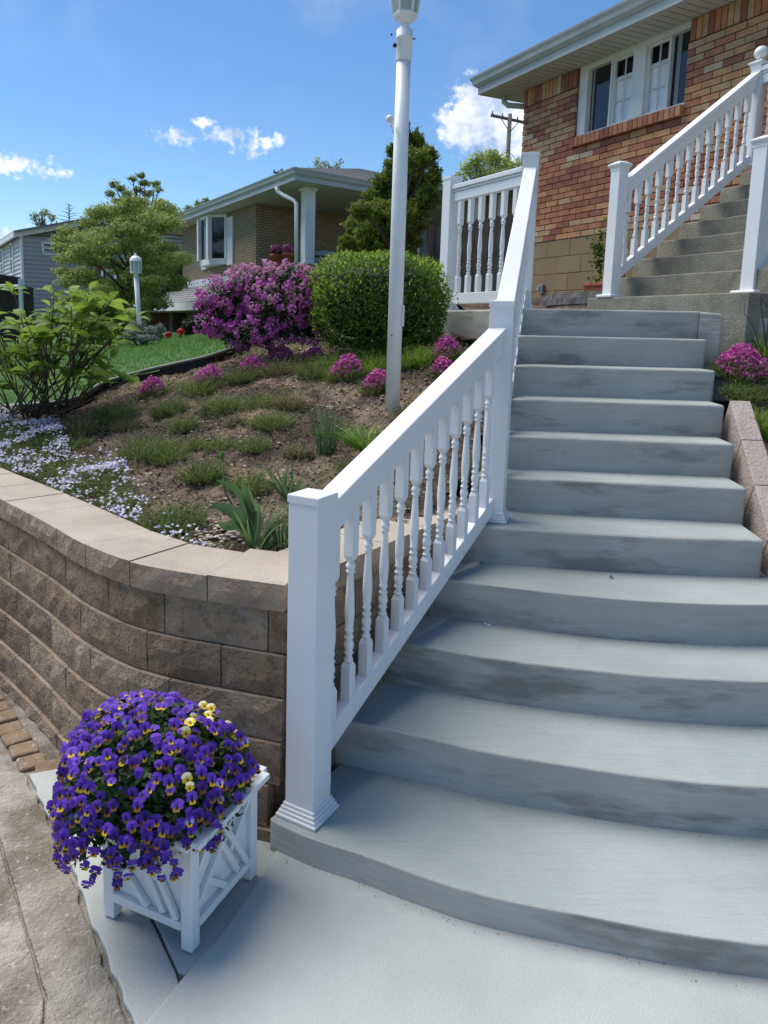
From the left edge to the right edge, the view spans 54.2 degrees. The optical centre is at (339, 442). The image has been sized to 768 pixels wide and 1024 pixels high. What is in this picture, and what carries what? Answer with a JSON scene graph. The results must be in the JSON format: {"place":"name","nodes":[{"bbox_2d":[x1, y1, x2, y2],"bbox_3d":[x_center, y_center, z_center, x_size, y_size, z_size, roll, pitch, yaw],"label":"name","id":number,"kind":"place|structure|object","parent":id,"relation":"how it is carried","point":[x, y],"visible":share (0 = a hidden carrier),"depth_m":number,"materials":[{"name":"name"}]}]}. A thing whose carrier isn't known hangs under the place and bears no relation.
{"place":"outdoors","nodes":[
{"label":"outdoors","id":0,"kind":"place"},
{"bbox_2d":[0,689,181,1023],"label":"walk bed","id":1,"kind":"object","parent":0,"point":[48,748],"visible":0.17,"depth_m":2.85,"materials":[{"name":"concrete"}]},
{"bbox_2d":[0,847,43,1023],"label":"old walk","id":2,"kind":"structure","parent":1,"relation":"on","point":[21,999],"depth_m":2.02,"materials":[{"name":"concrete"}]},
{"bbox_2d":[0,693,60,772],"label":"paver edge","id":3,"kind":"object","parent":1,"relation":"on","point":[18,742],"visible":0.73,"depth_m":3.08,"materials":[{"name":"brown brick"}]},
{"bbox_2d":[0,770,126,1023],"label":"walk strip","id":4,"kind":"object","parent":1,"relation":"on","point":[77,986],"visible":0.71,"depth_m":2.19,"materials":[{"name":"concrete"}]},
{"bbox_2d":[29,769,178,1023],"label":"new walk strip","id":5,"kind":"object","parent":1,"relation":"on","point":[143,975],"visible":0.38,"depth_m":2.10,"materials":[{"name":"concrete"}]},
{"bbox_2d":[151,840,273,978],"bbox_3d":[-0.474,1.417,2.354,0.684,0.086,0.738,1,9,0],"label":"new walk strip","id":6,"kind":"object","parent":1,"relation":"on","point":[216,922],"visible":0.15,"depth_m":2.18,"materials":[{"name":"concrete"}]},
{"bbox_2d":[102,762,269,952],"bbox_3d":[-0.474,1.204,2.262,0.389,0.351,0.419,5,10,25],"label":"planter box","id":7,"kind":"object","parent":6,"relation":"on","point":[189,900],"visible":0.54,"depth_m":2.13,"materials":[{"name":"white paint"}]},
{"bbox_2d":[46,689,259,890],"bbox_3d":[-0.552,0.950,2.208,0.626,0.388,0.586,1,9,0],"label":"viola plant","id":8,"kind":"object","parent":7,"relation":"on","point":[135,768],"visible":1,"depth_m":2.04,"materials":[{"name":"purple plant"}]},
{"bbox_2d":[0,218,182,339],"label":"grey house","id":9,"kind":"structure","parent":0,"point":[26,258],"depth_m":35.64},
{"bbox_2d":[0,321,329,410],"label":"lawn","id":10,"kind":"structure","parent":0,"point":[68,339],"depth_m":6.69,"materials":[{"name":"green plant"}]},
{"bbox_2d":[53,296,136,347],"bbox_3d":[-3.664,-1.802,11.338,1.280,0.897,0.759,1,9,0],"label":"green bush","id":11,"kind":"object","parent":10,"relation":"on","point":[113,311],"visible":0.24,"depth_m":11.20,"materials":[{"name":"green plant"}]},
{"bbox_2d":[45,194,197,324],"bbox_3d":[-5.420,-4.422,18.542,3.552,3.519,4.496,-2,9,-19],"label":"dogwood tree","id":12,"kind":"object","parent":10,"relation":"on","point":[126,218],"visible":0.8,"depth_m":17.90,"materials":[{"name":"green plant"}]},
{"bbox_2d":[0,341,255,415],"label":"lawn edging","id":13,"kind":"object","parent":10,"relation":"on","point":[187,365],"visible":0.45,"depth_m":6.14,"materials":[{"name":"black plastic"}]},
{"bbox_2d":[129,253,145,344],"bbox_3d":[-2.907,-2.040,10.816,0.249,1.369,0.178,4,9,15],"label":"lamp post","id":14,"kind":"object","parent":10,"relation":"on","point":[135,260],"visible":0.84,"depth_m":10.75,"materials":[{"name":"white metal"}]},
{"bbox_2d":[122,320,166,346],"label":"silver plant","id":15,"kind":"object","parent":10,"relation":"on","point":[149,334],"visible":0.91,"depth_m":10.47,"materials":[{"name":"green plant"}]},
{"bbox_2d":[181,317,197,335],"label":"round shrub","id":16,"kind":"object","parent":10,"relation":"on","point":[187,327],"visible":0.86,"depth_m":13.66,"materials":[{"name":"green plant"}]},
{"bbox_2d":[0,0,623,238],"label":"sky","id":17,"kind":"structure","parent":0,"point":[202,98],"materials":[{"name":"blue"}]},
{"bbox_2d":[310,250,334,274],"bbox_3d":[-0.469,-4.229,17.555,0.620,0.520,0.518,4,9,20],"label":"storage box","id":18,"kind":"object","parent":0,"point":[319,254],"visible":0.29,"depth_m":17.29,"materials":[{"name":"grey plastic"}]},
{"bbox_2d":[0,309,767,551],"bbox_3d":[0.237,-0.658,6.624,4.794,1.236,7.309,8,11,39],"label":"garden bed","id":19,"kind":"object","parent":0,"point":[362,412],"visible":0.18,"depth_m":4.37,"materials":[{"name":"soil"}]},
{"bbox_2d":[45,432,101,454],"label":"phlox clump","id":20,"kind":"object","parent":19,"relation":"on","point":[76,444],"visible":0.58,"depth_m":4.63,"materials":[{"name":"green plant"}]},
{"bbox_2d":[0,281,150,424],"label":"leafy shrub","id":21,"kind":"object","parent":19,"relation":"on","point":[41,348],"visible":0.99,"depth_m":5.11,"materials":[{"name":"green plant"}]},
{"bbox_2d":[57,413,109,437],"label":"phlox clump","id":22,"kind":"object","parent":19,"relation":"on","point":[86,428],"visible":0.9,"depth_m":4.95,"materials":[{"name":"green plant"}]},
{"bbox_2d":[0,404,214,546],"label":"creeping phlox","id":23,"kind":"object","parent":19,"relation":"on","point":[49,476],"visible":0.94,"depth_m":4.10,"materials":[{"name":"white plant"}]},
{"bbox_2d":[83,394,148,424],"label":"phlox clump","id":24,"kind":"object","parent":19,"relation":"on","point":[113,413],"visible":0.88,"depth_m":5.15,"materials":[{"name":"green plant"}]},
{"bbox_2d":[107,415,150,433],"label":"phlox clump","id":25,"kind":"object","parent":19,"relation":"on","point":[120,428],"visible":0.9,"depth_m":4.88,"materials":[{"name":"green plant"}]},
{"bbox_2d":[101,420,182,464],"bbox_3d":[-1.100,0.007,4.256,0.531,0.279,0.540,9,11,40],"label":"phlox clump","id":26,"kind":"object","parent":19,"relation":"on","point":[137,449],"visible":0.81,"depth_m":4.23,"materials":[{"name":"green plant"}]},
{"bbox_2d":[129,375,169,399],"bbox_3d":[-1.416,-0.411,5.576,0.378,0.192,0.338,1,9,0],"label":"pink phlox","id":27,"kind":"object","parent":19,"relation":"on","point":[147,388],"visible":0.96,"depth_m":5.54,"materials":[{"name":"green plant"}]},
{"bbox_2d":[135,441,196,467],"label":"phlox clump","id":28,"kind":"object","parent":19,"relation":"on","point":[165,458],"visible":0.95,"depth_m":4.10,"materials":[{"name":"green plant"}]},
{"bbox_2d":[140,390,197,420],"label":"phlox clump","id":29,"kind":"object","parent":19,"relation":"on","point":[165,410],"visible":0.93,"depth_m":5.01,"materials":[{"name":"green plant"}]},
{"bbox_2d":[128,492,213,536],"bbox_3d":[-0.750,0.302,3.260,0.514,0.184,0.431,1,9,0],"label":"phlox clump","id":30,"kind":"object","parent":19,"relation":"on","point":[182,516],"visible":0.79,"depth_m":3.25,"materials":[{"name":"green plant"}]},
{"bbox_2d":[161,412,201,434],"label":"phlox clump","id":31,"kind":"object","parent":19,"relation":"on","point":[178,426],"visible":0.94,"depth_m":4.61,"materials":[{"name":"green plant"}]},
{"bbox_2d":[171,432,213,452],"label":"phlox clump","id":32,"kind":"object","parent":19,"relation":"on","point":[195,442],"visible":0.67,"depth_m":4.26,"materials":[{"name":"green plant"}]},
{"bbox_2d":[172,371,234,396],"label":"phlox clump","id":33,"kind":"object","parent":19,"relation":"on","point":[196,389],"visible":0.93,"depth_m":5.34,"materials":[{"name":"green plant"}]},
{"bbox_2d":[170,448,238,485],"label":"phlox clump","id":34,"kind":"object","parent":19,"relation":"on","point":[200,473],"visible":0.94,"depth_m":3.78,"materials":[{"name":"green plant"}]},
{"bbox_2d":[183,363,227,388],"bbox_3d":[-0.952,-0.483,5.492,0.432,0.201,0.356,1,9,0],"label":"pink phlox","id":35,"kind":"object","parent":19,"relation":"on","point":[212,369],"visible":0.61,"depth_m":5.47,"materials":[{"name":"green plant"}]},
{"bbox_2d":[191,386,244,416],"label":"phlox clump","id":36,"kind":"object","parent":19,"relation":"on","point":[222,405],"visible":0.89,"depth_m":4.82,"materials":[{"name":"green plant"}]},
{"bbox_2d":[195,433,242,453],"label":"phlox clump","id":37,"kind":"object","parent":19,"relation":"on","point":[219,444],"visible":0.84,"depth_m":4.17,"materials":[{"name":"green plant"}]},
{"bbox_2d":[211,451,260,534],"bbox_3d":[-0.420,0.222,3.057,0.194,0.364,0.101,1,9,0],"label":"tulip plant","id":38,"kind":"object","parent":19,"relation":"on","point":[247,502],"visible":0.81,"depth_m":3.05,"materials":[{"name":"green plant"}]},
{"bbox_2d":[221,413,250,427],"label":"phlox clump","id":39,"kind":"object","parent":19,"relation":"on","point":[232,422],"visible":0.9,"depth_m":4.51,"materials":[{"name":"green plant"}]},
{"bbox_2d":[43,346,433,551],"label":"pebbles","id":40,"kind":"object","parent":19,"relation":"on","point":[202,538],"visible":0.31,"depth_m":3.20,"materials":[{"name":"grey gravel"}]},
{"bbox_2d":[215,363,262,385],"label":"phlox clump","id":41,"kind":"object","parent":19,"relation":"on","point":[241,378],"visible":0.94,"depth_m":5.39,"materials":[{"name":"green plant"}]},
{"bbox_2d":[0,334,483,550],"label":"bed weeds","id":42,"kind":"object","parent":19,"relation":"on","point":[174,385],"visible":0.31,"depth_m":4.54,"materials":[{"name":"green plant"}]},
{"bbox_2d":[207,463,282,496],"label":"phlox clump","id":43,"kind":"object","parent":19,"relation":"on","point":[253,482],"visible":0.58,"depth_m":3.62,"materials":[{"name":"green plant"}]},
{"bbox_2d":[228,355,272,376],"bbox_3d":[-0.661,-0.562,5.537,0.380,0.184,0.336,1,9,0],"label":"pink phlox","id":44,"kind":"object","parent":19,"relation":"on","point":[251,360],"visible":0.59,"depth_m":5.52,"materials":[{"name":"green plant"}]},
{"bbox_2d":[230,431,277,455],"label":"phlox clump","id":45,"kind":"object","parent":19,"relation":"on","point":[259,442],"visible":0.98,"depth_m":4.09,"materials":[{"name":"green plant"}]},
{"bbox_2d":[223,499,288,549],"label":"iris clump","id":46,"kind":"object","parent":19,"relation":"on","point":[252,542],"visible":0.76,"depth_m":3.00,"materials":[{"name":"green plant"}]},
{"bbox_2d":[192,258,322,353],"bbox_3d":[-0.633,-1.036,5.876,1.050,0.817,0.802,1,9,0],"label":"azalea shrub","id":47,"kind":"object","parent":19,"relation":"on","point":[251,319],"visible":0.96,"depth_m":5.71,"materials":[{"name":"purple plant"}]},
{"bbox_2d":[234,390,280,411],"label":"phlox clump","id":48,"kind":"object","parent":19,"relation":"on","point":[252,403],"visible":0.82,"depth_m":4.76,"materials":[{"name":"green plant"}]},
{"bbox_2d":[250,406,302,432],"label":"phlox clump","id":49,"kind":"object","parent":19,"relation":"on","point":[270,426],"visible":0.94,"depth_m":4.34,"materials":[{"name":"green plant"}]},
{"bbox_2d":[269,516,288,550],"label":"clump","id":50,"kind":"object","parent":19,"relation":"on","point":[280,538],"visible":0.78,"depth_m":2.98,"materials":[{"name":"green plant"}]},
{"bbox_2d":[255,352,303,378],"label":"phlox clump","id":51,"kind":"object","parent":19,"relation":"on","point":[282,368],"visible":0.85,"depth_m":5.39,"materials":[{"name":"green plant"}]},
{"bbox_2d":[261,344,299,363],"bbox_3d":[-0.468,-0.666,5.736,0.389,0.189,0.346,1,9,0],"label":"pink phlox","id":52,"kind":"object","parent":19,"relation":"on","point":[277,350],"visible":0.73,"depth_m":5.70,"materials":[{"name":"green plant"}]},
{"bbox_2d":[266,385,316,412],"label":"phlox clump","id":53,"kind":"object","parent":19,"relation":"on","point":[289,404],"visible":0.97,"depth_m":4.65,"materials":[{"name":"green plant"}]},
{"bbox_2d":[253,461,336,502],"bbox_3d":[-0.201,0.181,3.521,0.383,0.215,0.327,10,12,44],"label":"iris clump","id":54,"kind":"object","parent":19,"relation":"on","point":[283,491],"visible":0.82,"depth_m":3.50,"materials":[{"name":"green plant"}]},
{"bbox_2d":[276,440,316,459],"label":"phlox clump","id":55,"kind":"object","parent":19,"relation":"on","point":[297,451],"visible":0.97,"depth_m":3.99,"materials":[{"name":"green plant"}]},
{"bbox_2d":[285,351,333,379],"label":"phlox clump","id":56,"kind":"object","parent":19,"relation":"on","point":[310,370],"visible":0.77,"depth_m":5.21,"materials":[{"name":"green plant"}]},
{"bbox_2d":[297,345,329,363],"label":"pink phlox","id":57,"kind":"object","parent":19,"relation":"on","point":[312,351],"visible":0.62,"depth_m":5.64,"materials":[{"name":"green plant"}]},
{"bbox_2d":[300,347,348,373],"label":"plant","id":58,"kind":"object","parent":19,"relation":"on","point":[329,359],"visible":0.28,"depth_m":5.37,"materials":[{"name":"green plant"}]},
{"bbox_2d":[302,395,354,455],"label":"daffodil clump","id":59,"kind":"object","parent":19,"relation":"on","point":[320,442],"visible":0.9,"depth_m":4.00,"materials":[{"name":"green plant"}]},
{"bbox_2d":[307,419,384,450],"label":"daylily clump","id":60,"kind":"object","parent":19,"relation":"on","point":[356,441],"visible":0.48,"depth_m":4.03,"materials":[{"name":"green plant"}]},
{"bbox_2d":[317,353,380,384],"bbox_3d":[0.058,-0.495,5.034,0.448,0.223,0.493,6,10,30],"label":"pink phlox","id":61,"kind":"object","parent":19,"relation":"on","point":[344,360],"visible":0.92,"depth_m":4.99,"materials":[{"name":"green plant"}]},
{"bbox_2d":[349,350,386,379],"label":"plant","id":62,"kind":"object","parent":19,"relation":"on","point":[372,364],"visible":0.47,"depth_m":5.09,"materials":[{"name":"green plant"}]},
{"bbox_2d":[354,368,405,395],"bbox_3d":[0.242,-0.386,4.748,0.368,0.189,0.340,1,9,0],"label":"pink phlox","id":63,"kind":"object","parent":19,"relation":"on","point":[379,386],"visible":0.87,"depth_m":4.72,"materials":[{"name":"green plant"}]},
{"bbox_2d":[304,247,458,352],"bbox_3d":[0.306,-1.034,5.659,1.156,0.872,1.072,1,9,0],"label":"boxwood shrub","id":64,"kind":"object","parent":19,"relation":"on","point":[354,302],"visible":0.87,"depth_m":5.33,"materials":[{"name":"green plant"}]},
{"bbox_2d":[360,339,409,360],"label":"plant","id":65,"kind":"object","parent":19,"relation":"on","point":[376,352],"visible":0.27,"depth_m":5.34,"materials":[{"name":"green plant"}]},
{"bbox_2d":[336,121,442,269],"bbox_3d":[0.608,-2.602,8.914,1.314,2.417,1.113,1,9,0],"label":"evergreen tree","id":66,"kind":"object","parent":19,"relation":"on","point":[422,183],"visible":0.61,"depth_m":8.80,"materials":[{"name":"green plant"}]},
{"bbox_2d":[385,0,420,413],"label":"lamp post","id":67,"kind":"object","parent":19,"relation":"on","point":[405,13],"visible":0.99,"depth_m":4.28,"materials":[{"name":"white metal"}]},
{"bbox_2d":[379,342,432,369],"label":"plant","id":68,"kind":"object","parent":19,"relation":"on","point":[406,367],"visible":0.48,"depth_m":5.02,"materials":[{"name":"green plant"}]},
{"bbox_2d":[401,339,448,368],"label":"plant","id":69,"kind":"object","parent":19,"relation":"on","point":[424,359],"visible":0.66,"depth_m":4.99,"materials":[{"name":"green plant"}]},
{"bbox_2d":[420,355,451,377],"bbox_3d":[0.668,-0.488,4.816,0.282,0.162,0.280,5,10,24],"label":"pink phlox","id":70,"kind":"object","parent":19,"relation":"on","point":[439,365],"visible":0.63,"depth_m":4.79,"materials":[{"name":"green plant"}]},
{"bbox_2d":[419,334,465,362],"bbox_3d":[0.706,-0.625,5.003,0.402,0.211,0.354,9,11,40],"label":"pink phlox","id":71,"kind":"object","parent":19,"relation":"on","point":[447,340],"visible":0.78,"depth_m":4.98,"materials":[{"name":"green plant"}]},
{"bbox_2d":[145,851,767,1023],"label":"apron","id":72,"kind":"object","parent":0,"point":[281,950],"visible":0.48,"depth_m":2.01,"materials":[{"name":"concrete"}]},
{"bbox_2d":[270,308,767,977],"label":"concrete steps","id":73,"kind":"structure","parent":72,"relation":"on","point":[580,750],"depth_m":2.83,"materials":[{"name":"grey concrete"}]},
{"bbox_2d":[276,151,539,831],"bbox_3d":[0.695,-0.452,4.238,0.800,2.862,4.353,3,9,13],"label":"stair railing","id":74,"kind":"object","parent":73,"relation":"on","point":[445,404],"visible":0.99,"depth_m":2.89,"materials":[{"name":"white plastic"}]},
{"bbox_2d":[435,303,547,339],"bbox_3d":[4.934,-1.500,9.567,8.100,0.411,8.600,1,9,0],"label":"landing","id":75,"kind":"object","parent":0,"point":[478,306],"visible":0.05,"depth_m":7.92,"materials":[{"name":"concrete"}]},
{"bbox_2d":[418,214,513,299],"bbox_3d":[2.036,-2.546,11.360,0.286,1.950,2.291,-6,11,-39],"label":"board fence","id":76,"kind":"object","parent":75,"relation":"on","point":[434,243],"visible":0.12,"depth_m":11.38,"materials":[{"name":"brown wood"}]},
{"bbox_2d":[533,291,601,309],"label":"bed wall","id":77,"kind":"structure","parent":75,"relation":"on","point":[572,300],"depth_m":7.23,"materials":[{"name":"stone"}]},
{"bbox_2d":[469,0,767,302],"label":"brick house","id":78,"kind":"structure","parent":75,"relation":"on","point":[635,83],"depth_m":7.99,"materials":[{"name":"brick"}]},
{"bbox_2d":[576,21,691,136],"bbox_3d":[3.095,-3.777,7.910,0.112,0.775,1.515,-3,10,-25],"label":"window","id":79,"kind":"structure","parent":78,"relation":"in","point":[641,87],"depth_m":7.80,"materials":[{"name":"plastic"}]},
{"bbox_2d":[587,171,767,354],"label":"house steps","id":80,"kind":"structure","parent":75,"relation":"on","point":[696,266],"depth_m":5.41,"materials":[{"name":"concrete"}]},
{"bbox_2d":[596,46,767,297],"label":"stair railing","id":81,"kind":"object","parent":80,"relation":"on","point":[625,182],"visible":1,"depth_m":5.82,"materials":[{"name":"white plastic"}]},
{"bbox_2d":[730,135,767,292],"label":"stair railing","id":82,"kind":"object","parent":80,"relation":"on","point":[755,254],"visible":0.92,"depth_m":4.74,"materials":[{"name":"white plastic"}]},
{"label":"bed soil","id":83,"kind":"structure","parent":75,"relation":"on","visible":0},
{"bbox_2d":[582,282,602,290],"bbox_3d":[2.634,-1.500,7.399,0.220,0.160,0.437,-3,10,-25],"label":"plant trough","id":84,"kind":"object","parent":83,"relation":"on","point":[598,286],"visible":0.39,"depth_m":7.41,"materials":[{"name":"ceramic"}]},
{"bbox_2d":[586,216,629,282],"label":"climbing plant","id":85,"kind":"object","parent":84,"relation":"in","point":[599,246],"visible":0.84,"depth_m":7.39,"materials":[{"name":"green plant"}]},
{"bbox_2d":[446,400,729,497],"bbox_3d":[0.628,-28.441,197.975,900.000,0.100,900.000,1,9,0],"label":"ground","id":86,"kind":"structure","parent":0,"point":[725,404],"depth_m":10.28,"materials":[{"name":"brown soil"}]},
{"bbox_2d":[0,468,468,842],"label":"retaining wall","id":87,"kind":"structure","parent":86,"relation":"on","point":[98,606],"depth_m":2.78,"materials":[{"name":"stone"}]},
{"bbox_2d":[723,357,767,454],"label":"side bed","id":88,"kind":"object","parent":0,"point":[763,404],"visible":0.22,"depth_m":4.29,"materials":[{"name":"plant"}]},
{"bbox_2d":[705,342,767,384],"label":"pink phlox","id":89,"kind":"object","parent":88,"relation":"on","point":[733,353],"visible":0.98,"depth_m":4.46,"materials":[{"name":"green plant"}]},
{"bbox_2d":[715,376,767,405],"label":"phlox clump","id":90,"kind":"object","parent":88,"relation":"on","point":[737,390],"visible":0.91,"depth_m":4.30,"materials":[{"name":"green plant"}]},
{"bbox_2d":[719,324,767,360],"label":"plant","id":91,"kind":"object","parent":88,"relation":"on","point":[764,350],"visible":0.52,"depth_m":4.58,"materials":[{"name":"green plant"}]},
{"bbox_2d":[721,401,767,577],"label":"edging wall","id":92,"kind":"structure","parent":88,"relation":"on","point":[749,468],"depth_m":3.81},
{"bbox_2d":[730,404,767,440],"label":"plant","id":93,"kind":"object","parent":88,"relation":"on","point":[762,425],"visible":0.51,"depth_m":4.06,"materials":[{"name":"green plant"}]},
{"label":"hillside","id":94,"kind":"structure","parent":0,"visible":0},
{"bbox_2d":[29,207,56,225],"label":"distant tree","id":95,"kind":"object","parent":94,"relation":"on","point":[42,214],"visible":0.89,"depth_m":48.45,"materials":[{"name":"green plant"}]},
{"bbox_2d":[78,171,176,249],"bbox_3d":[-7.502,-6.694,26.353,4.004,5.546,2.968,1,9,0],"label":"slender tree","id":96,"kind":"object","parent":94,"relation":"on","point":[121,189],"visible":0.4,"depth_m":25.73,"materials":[{"name":"green plant"}]},
{"bbox_2d":[95,260,182,330],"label":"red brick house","id":97,"kind":"structure","parent":94,"relation":"on","point":[159,318],"depth_m":26.36,"materials":[{"name":"white paint"}]},
{"bbox_2d":[152,167,441,330],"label":"tan house","id":98,"kind":"structure","parent":94,"relation":"on","point":[305,211],"depth_m":20.01,"materials":[{"name":"brick"}]},
{"bbox_2d":[197,213,228,267],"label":"window","id":99,"kind":"structure","parent":98,"relation":"in","point":[211,228],"depth_m":21.48,"materials":[{"name":"white paint"}]},
{"bbox_2d":[270,245,283,265],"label":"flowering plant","id":100,"kind":"object","parent":98,"relation":"on","point":[277,252],"visible":0.91,"depth_m":17.83,"materials":[{"name":"plant"}]},
{"bbox_2d":[282,243,298,264],"bbox_3d":[-1.162,-4.424,17.535,0.387,0.492,0.386,1,9,0],"label":"flower pot","id":101,"kind":"object","parent":98,"relation":"on","point":[288,253],"visible":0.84,"depth_m":17.42,"materials":[{"name":"ceramic"}]},
{"bbox_2d":[416,184,512,221],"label":"house","id":102,"kind":"structure","parent":94,"relation":"on","point":[498,202],"depth_m":15.23,"materials":[{"name":"beige brick"}]},
{"bbox_2d":[454,146,520,181],"bbox_3d":[7.807,-10.363,38.761,4.058,9.753,2.277,-1,9,-13],"label":"distant tree","id":103,"kind":"object","parent":94,"relation":"on","point":[490,163],"visible":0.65,"depth_m":37.76,"materials":[{"name":"green plant"}]},
{"bbox_2d":[490,111,522,162],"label":"utility pole","id":104,"kind":"object","parent":94,"relation":"on","point":[509,119],"visible":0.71,"depth_m":43.61,"materials":[{"name":"brown wood"}]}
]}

